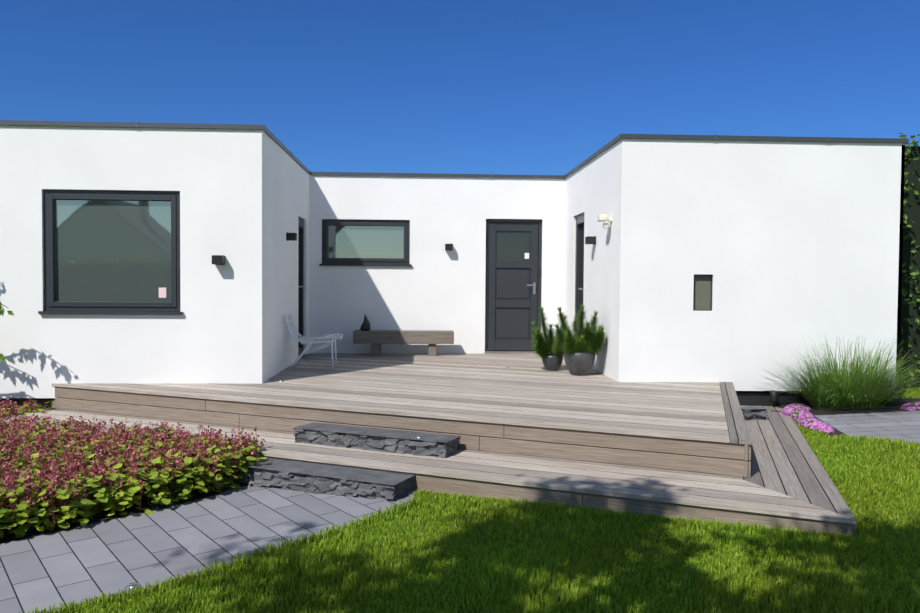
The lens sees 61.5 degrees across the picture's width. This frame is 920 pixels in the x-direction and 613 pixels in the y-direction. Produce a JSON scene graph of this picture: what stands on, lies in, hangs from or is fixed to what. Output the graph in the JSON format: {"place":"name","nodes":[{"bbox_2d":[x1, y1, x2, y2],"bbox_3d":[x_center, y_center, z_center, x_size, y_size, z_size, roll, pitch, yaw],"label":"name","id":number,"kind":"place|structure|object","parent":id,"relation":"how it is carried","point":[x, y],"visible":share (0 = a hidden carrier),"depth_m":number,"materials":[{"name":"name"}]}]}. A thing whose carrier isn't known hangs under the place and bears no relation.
{"place":"outdoors","nodes":[
{"label":"outdoors","id":0,"kind":"place"},
{"bbox_2d":[0,481,247,542],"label":"bed soil","id":1,"kind":"structure","parent":0,"point":[97,517],"depth_m":5.31,"materials":[{"name":"black soil"}]},
{"bbox_2d":[0,302,14,362],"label":"leaves","id":2,"kind":"object","parent":1,"relation":"on","point":[2,311],"visible":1,"depth_m":7.69,"materials":[{"name":"green plant"}]},
{"bbox_2d":[0,396,266,537],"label":"ground cover plants","id":3,"kind":"object","parent":1,"relation":"on","point":[73,470],"visible":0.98,"depth_m":5.61,"materials":[{"name":"multicoloured plant"}]},
{"bbox_2d":[0,485,415,612],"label":"paving path","id":4,"kind":"structure","parent":0,"point":[58,568],"depth_m":4.72,"materials":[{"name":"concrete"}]},
{"bbox_2d":[126,582,139,588],"bbox_3d":[-1.712,1.460,4.050,0.068,0.014,0.068,0,2,-3],"label":"paving light","id":5,"kind":"object","parent":4,"relation":"on","point":[131,585],"visible":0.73,"depth_m":4.04,"materials":[{"name":"silver metal"}]},
{"bbox_2d":[231,457,415,501],"bbox_3d":[-1.052,1.320,5.860,1.436,0.170,0.350,1,2,23],"label":"stone step","id":6,"kind":"object","parent":4,"relation":"on","point":[308,477],"visible":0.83,"depth_m":5.73,"materials":[{"name":"grey stone"}]},
{"bbox_2d":[262,130,309,382],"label":"side wall","id":7,"kind":"structure","parent":0,"point":[285,190],"depth_m":9.45,"materials":[{"name":"white paint"}]},
{"bbox_2d":[286,232,296,240],"bbox_3d":[-2.148,-0.891,9.862,0.120,0.103,0.115,0,2,-3],"label":"wall lamp","id":8,"kind":"object","parent":7,"relation":"attached to","point":[291,236],"depth_m":9.80,"materials":[{"name":"black metal"}]},
{"bbox_2d":[298,217,303,356],"bbox_3d":[-2.347,-0.269,11.169,0.082,2.020,0.730,0,2,-3],"label":"side door frame","id":9,"kind":"object","parent":7,"relation":"attached to","point":[301,227],"visible":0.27,"depth_m":11.41,"materials":[{"name":"grey metal"}]},
{"bbox_2d":[298,227,299,347],"bbox_3d":[-2.366,-0.264,11.169,0.025,1.810,0.490,0,2,-3],"label":"door","id":10,"kind":"structure","parent":9,"relation":"attached to","point":[298,283],"depth_m":11.32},
{"bbox_2d":[309,175,564,353],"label":"back wall","id":11,"kind":"structure","parent":0,"point":[436,286],"depth_m":11.95,"materials":[{"name":"white paint"}]},
{"bbox_2d":[319,264,411,266],"bbox_3d":[-1.454,-0.638,11.916,1.410,0.032,0.085,0,2,-3],"label":"window sill","id":12,"kind":"structure","parent":11,"relation":"attached to","point":[365,265],"depth_m":11.87,"materials":[{"name":"grey"}]},
{"bbox_2d":[322,219,409,263],"bbox_3d":[-1.454,-0.998,11.956,1.350,0.687,0.082,0,2,-3],"label":"window frame","id":13,"kind":"object","parent":11,"relation":"attached to","point":[354,222],"visible":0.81,"depth_m":11.92,"materials":[{"name":"grey metal"}]},
{"bbox_2d":[328,225,403,258],"bbox_3d":[-1.455,-0.998,11.975,1.184,0.521,0.025,0,2,-3],"label":"window glass","id":14,"kind":"object","parent":13,"relation":"attached to","point":[365,241],"visible":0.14,"depth_m":11.96,"materials":[{"name":"glass"}]},
{"bbox_2d":[445,244,452,250],"bbox_3d":[-0.170,-0.917,11.905,0.115,0.103,0.120,0,2,-3],"label":"wall lamp","id":15,"kind":"object","parent":11,"relation":"attached to","point":[449,247],"depth_m":11.85,"materials":[{"name":"black metal"}]},
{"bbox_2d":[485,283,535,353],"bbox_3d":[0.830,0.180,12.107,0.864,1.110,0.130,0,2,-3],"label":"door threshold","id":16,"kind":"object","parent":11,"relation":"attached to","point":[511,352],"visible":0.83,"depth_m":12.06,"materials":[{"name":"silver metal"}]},
{"bbox_2d":[485,219,541,350],"bbox_3d":[0.832,-0.329,12.120,0.884,2.067,0.070,0,2,-3],"label":"front door","id":17,"kind":"structure","parent":11,"relation":"in","point":[512,304],"depth_m":12.11,"materials":[{"name":"grey metal"}]},
{"bbox_2d":[0,387,919,612],"bbox_3d":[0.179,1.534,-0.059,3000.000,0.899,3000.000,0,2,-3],"label":"lawn","id":18,"kind":"structure","parent":0,"point":[493,534],"depth_m":4.33,"materials":[{"name":"plant"}]},
{"bbox_2d":[70,398,737,459],"bbox_3d":[-0.694,1.157,9.674,7.389,0.650,8.455,0,2,-3],"label":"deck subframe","id":19,"kind":"object","parent":18,"relation":"on","point":[430,431],"depth_m":6.51,"materials":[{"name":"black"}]},
{"bbox_2d":[52,353,729,442],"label":"deck boards","id":20,"kind":"object","parent":19,"relation":"on","point":[526,390],"visible":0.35,"depth_m":7.75,"materials":[{"name":"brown wood"}]},
{"bbox_2d":[285,313,342,370],"bbox_3d":[-1.860,0.440,9.879,0.688,0.707,0.633,0,2,-5],"label":"lounge chair","id":21,"kind":"object","parent":20,"relation":"on","point":[311,340],"visible":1,"depth_m":9.77,"materials":[{"name":"white"}]},
{"bbox_2d":[372,344,435,355],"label":"bench legs","id":22,"kind":"object","parent":20,"relation":"on","point":[376,349],"visible":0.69,"depth_m":11.54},
{"bbox_2d":[353,330,453,343],"bbox_3d":[-0.846,0.460,11.650,1.497,0.185,0.310,0,2,-3],"label":"bench seat","id":23,"kind":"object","parent":22,"relation":"on","point":[405,337],"depth_m":11.50,"materials":[{"name":"brown wood"}]},
{"bbox_2d":[360,314,370,330],"bbox_3d":[-1.422,0.236,11.617,0.159,0.256,0.118,0,2,-3],"label":"bronze sculpture","id":24,"kind":"object","parent":23,"relation":"on","point":[365,325],"visible":1,"depth_m":11.58,"materials":[{"name":"grey metal"}]},
{"bbox_2d":[542,355,562,370],"bbox_3d":[1.173,0.712,9.822,0.275,0.200,0.275,0,2,-3],"label":"pot","id":25,"kind":"object","parent":20,"relation":"on","point":[552,363],"visible":0.79,"depth_m":9.72,"materials":[{"name":"grey ceramic"}]},
{"bbox_2d":[530,305,568,360],"bbox_3d":[1.159,0.339,9.818,0.578,0.711,0.575,0,2,-3],"label":"potted plant","id":26,"kind":"object","parent":25,"relation":"on","point":[542,346],"visible":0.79,"depth_m":9.79,"materials":[{"name":"green plant"}]},
{"bbox_2d":[564,352,594,375],"bbox_3d":[1.447,0.686,9.364,0.377,0.285,0.377,0,2,-3],"label":"pot","id":27,"kind":"object","parent":20,"relation":"on","point":[579,364],"visible":0.92,"depth_m":9.23,"materials":[{"name":"grey ceramic"}]},
{"bbox_2d":[554,305,607,357],"bbox_3d":[1.441,0.295,9.365,0.600,0.583,0.454,0,2,-3],"label":"potted plant","id":28,"kind":"object","parent":27,"relation":"on","point":[587,339],"visible":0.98,"depth_m":9.23,"materials":[{"name":"green plant"}]},
{"bbox_2d":[720,382,750,444],"bbox_3d":[2.564,0.916,7.309,0.141,0.030,3.734,1,2,17],"label":"deck border","id":29,"kind":"object","parent":19,"relation":"on","point":[738,432],"visible":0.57,"depth_m":6.50,"materials":[{"name":"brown wood"}]},
{"bbox_2d":[0,393,894,407],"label":"plinth walls","id":30,"kind":"structure","parent":18,"relation":"on","point":[753,399],"depth_m":8.84,"materials":[{"name":"black"}]},
{"bbox_2d":[488,222,532,350],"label":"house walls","id":31,"kind":"structure","parent":30,"relation":"on","point":[510,350],"depth_m":12.29,"materials":[{"name":"black"}]},
{"bbox_2d":[2,145,904,399],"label":"wall render edges","id":32,"kind":"object","parent":31,"relation":"attached to","point":[900,257],"depth_m":8.83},
{"bbox_2d":[0,125,261,399],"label":"front wall","id":33,"kind":"structure","parent":32,"relation":"attached to","point":[212,333],"depth_m":8.26,"materials":[{"name":"white paint"}]},
{"bbox_2d":[38,311,182,314],"bbox_3d":[-3.721,0.069,8.268,1.500,0.032,0.085,0,2,-3],"label":"window sill","id":34,"kind":"structure","parent":33,"relation":"attached to","point":[112,312],"depth_m":8.23,"materials":[{"name":"grey metal"}]},
{"bbox_2d":[43,189,179,311],"bbox_3d":[-3.718,-0.594,8.298,1.440,1.295,0.082,0,2,-3],"label":"window frame","id":35,"kind":"object","parent":33,"relation":"attached to","point":[50,197],"visible":0.88,"depth_m":8.26,"materials":[{"name":"grey metal"}]},
{"bbox_2d":[55,200,170,301],"bbox_3d":[-3.719,-0.595,8.317,1.254,1.109,0.025,0,2,-3],"label":"window glass","id":36,"kind":"object","parent":35,"relation":"attached to","point":[112,250],"visible":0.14,"depth_m":8.30,"materials":[{"name":"clear glass"}]},
{"bbox_2d":[159,288,165,297],"bbox_3d":[-3.212,-0.149,8.343,0.080,0.110,0.002,0,2,-3],"label":"window sticker","id":37,"kind":"object","parent":36,"relation":"attached to","point":[162,292],"depth_m":8.34,"materials":[{"name":"pink"}]},
{"bbox_2d":[212,255,224,264],"bbox_3d":[-2.574,-0.496,8.240,0.115,0.103,0.120,0,2,-3],"label":"wall lamp","id":38,"kind":"object","parent":33,"relation":"attached to","point":[218,259],"depth_m":8.18,"materials":[{"name":"black metal"}]},
{"bbox_2d":[619,139,904,392],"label":"wall","id":39,"kind":"structure","parent":32,"relation":"attached to","point":[790,246],"depth_m":8.75,"materials":[{"name":"white paint"}]},
{"bbox_2d":[693,274,712,310],"bbox_3d":[2.746,-0.159,8.787,0.226,0.410,0.070,0,2,-3],"label":"window frame","id":40,"kind":"object","parent":39,"relation":"attached to","point":[711,294],"visible":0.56,"depth_m":8.76,"materials":[{"name":"grey"}]},
{"bbox_2d":[693,275,710,309],"bbox_3d":[2.745,-0.159,8.799,0.230,0.414,0.025,0,2,-3],"label":"window glass","id":41,"kind":"object","parent":40,"relation":"in","point":[702,292],"visible":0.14,"depth_m":8.79,"materials":[{"name":"green glass"}]},
{"bbox_2d":[0,120,908,178],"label":"roof coping","id":42,"kind":"object","parent":31,"relation":"on","point":[271,135],"visible":0.46,"depth_m":8.68,"materials":[{"name":"grey metal"}]},
{"bbox_2d":[135,122,829,177],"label":"roof coping joints","id":43,"kind":"object","parent":42,"relation":"attached to","point":[394,174],"visible":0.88,"depth_m":8.72,"materials":[{"name":"grey metal"}]},
{"bbox_2d":[874,133,919,390],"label":"hedge","id":44,"kind":"object","parent":18,"relation":"on","point":[910,317],"visible":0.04,"depth_m":9.68,"materials":[{"name":"green plant"}]},
{"bbox_3d":[-0.400,1.438,6.784,8.228,0.480,4.554,0,2,-3],"label":"lower deck subframe","id":45,"kind":"object","parent":18,"relation":"on","visible":0},
{"bbox_2d":[1,408,855,523],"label":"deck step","id":46,"kind":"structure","parent":45,"relation":"on","point":[727,492],"depth_m":5.66,"materials":[{"name":"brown wood"}]},
{"bbox_2d":[294,422,460,458],"bbox_3d":[-0.713,1.113,6.476,1.435,0.125,0.300,1,2,23],"label":"stone step","id":47,"kind":"object","parent":46,"relation":"on","point":[444,446],"visible":1,"depth_m":6.37,"materials":[{"name":"grey stone"}]},
{"bbox_2d":[50,386,750,476],"bbox_3d":[-1.248,1.035,6.960,7.247,0.237,0.026,1,2,23],"label":"deck riser","id":48,"kind":"object","parent":46,"relation":"on","point":[730,465],"visible":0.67,"depth_m":6.38,"materials":[{"name":"brown wood"}]},
{"bbox_2d":[9,426,855,536],"bbox_3d":[-1.129,1.366,6.082,7.568,0.299,0.026,1,2,23],"label":"deck riser","id":49,"kind":"object","parent":45,"relation":"attached to","point":[438,484],"visible":0.06,"depth_m":5.16,"materials":[{"name":"brown wood"}]},
{"bbox_2d":[736,405,855,519],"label":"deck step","id":50,"kind":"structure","parent":45,"relation":"on","point":[784,460],"depth_m":5.92,"materials":[{"name":"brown wood"}]},
{"bbox_2d":[744,444,747,477],"bbox_3d":[2.586,1.055,7.255,0.026,0.237,3.631,1,2,17],"label":"deck riser","id":51,"kind":"object","parent":50,"relation":"on","point":[745,460],"visible":0.15,"depth_m":5.52,"materials":[{"name":"brown wood"}]},
{"bbox_2d":[741,406,767,420],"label":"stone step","id":52,"kind":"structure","parent":50,"relation":"on","point":[755,413],"depth_m":7.87,"materials":[{"name":"stone"}]},
{"bbox_2d":[770,390,778,406],"bbox_3d":[3.541,1.053,8.711,0.090,0.205,0.090,0,2,-3],"label":"garden spotlight","id":53,"kind":"object","parent":50,"relation":"on","point":[774,395],"visible":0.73,"depth_m":8.68,"materials":[{"name":"black metal"}]},
{"bbox_2d":[847,524,852,535],"bbox_3d":[2.978,1.342,6.678,0.026,0.229,4.402,1,2,18],"label":"deck riser","id":54,"kind":"object","parent":45,"relation":"attached to","point":[849,528],"visible":0.08,"depth_m":4.58,"materials":[{"name":"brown wood"}]},
{"bbox_2d":[0,0,919,174],"label":"sky","id":55,"kind":"structure","parent":0,"point":[505,87],"materials":[{"name":"blue"}]},
{"bbox_2d":[564,139,621,381],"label":"side wall","id":56,"kind":"structure","parent":0,"point":[592,189],"depth_m":9.67,"materials":[{"name":"white paint"}]},
{"bbox_2d":[575,213,583,322],"bbox_3d":[1.748,-0.268,11.017,0.082,2.090,0.770,0,2,-3],"label":"side door frame","id":57,"kind":"object","parent":56,"relation":"attached to","point":[579,219],"visible":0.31,"depth_m":11.26,"materials":[{"name":"grey metal"}]},
{"bbox_2d":[579,223,583,312],"bbox_3d":[1.766,-0.263,11.018,0.025,1.880,0.530,0,2,-3],"label":"door","id":58,"kind":"structure","parent":57,"relation":"attached to","point":[581,281],"depth_m":11.12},
{"bbox_2d":[585,236,595,244],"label":"wall light","id":59,"kind":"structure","parent":56,"relation":"attached to","point":[590,239],"depth_m":9.87,"materials":[{"name":"black metal"}]},
{"bbox_2d":[597,214,611,227],"bbox_3d":[1.702,-0.999,9.072,0.160,0.155,0.150,0,2,-3],"label":"security light","id":60,"kind":"object","parent":56,"relation":"attached to","point":[602,217],"visible":0.98,"depth_m":9.04,"materials":[{"name":"beige plastic"}]},
{"bbox_2d":[775,398,919,436],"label":"bed soil","id":61,"kind":"structure","parent":0,"point":[896,402],"depth_m":8.44,"materials":[{"name":"black soil"}]},
{"bbox_2d":[784,403,810,410],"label":"pink flowers","id":62,"kind":"object","parent":61,"relation":"on","point":[802,406],"visible":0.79,"depth_m":8.50,"materials":[{"name":"pink plant"}]},
{"bbox_2d":[781,407,814,419],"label":"pink flowers","id":63,"kind":"object","parent":61,"relation":"on","point":[793,413],"visible":0.88,"depth_m":8.06,"materials":[{"name":"pink plant"}]},
{"bbox_2d":[795,417,833,432],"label":"pink flowers","id":64,"kind":"object","parent":61,"relation":"on","point":[814,423],"visible":0.98,"depth_m":7.54,"materials":[{"name":"pink plant"}]},
{"bbox_2d":[762,336,919,409],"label":"ornamental grass clump","id":65,"kind":"object","parent":61,"relation":"on","point":[833,388],"visible":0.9,"depth_m":8.45,"materials":[{"name":"green plant"}]},
{"bbox_2d":[771,406,916,411],"bbox_3d":[4.819,1.088,8.339,2.882,0.124,0.164,0,2,-1],"label":"edging","id":66,"kind":"object","parent":61,"relation":"on","point":[856,408],"visible":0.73,"depth_m":8.28,"materials":[{"name":"black plastic"}]},
{"bbox_2d":[814,411,919,443],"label":"paving","id":67,"kind":"structure","parent":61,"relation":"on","point":[898,425],"depth_m":7.73,"materials":[{"name":"grey stone"}]},
{"bbox_2d":[900,401,919,410],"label":"pink flowers","id":68,"kind":"object","parent":61,"relation":"on","point":[917,404],"visible":0.92,"depth_m":8.40,"materials":[{"name":"pink plant"}]}
]}

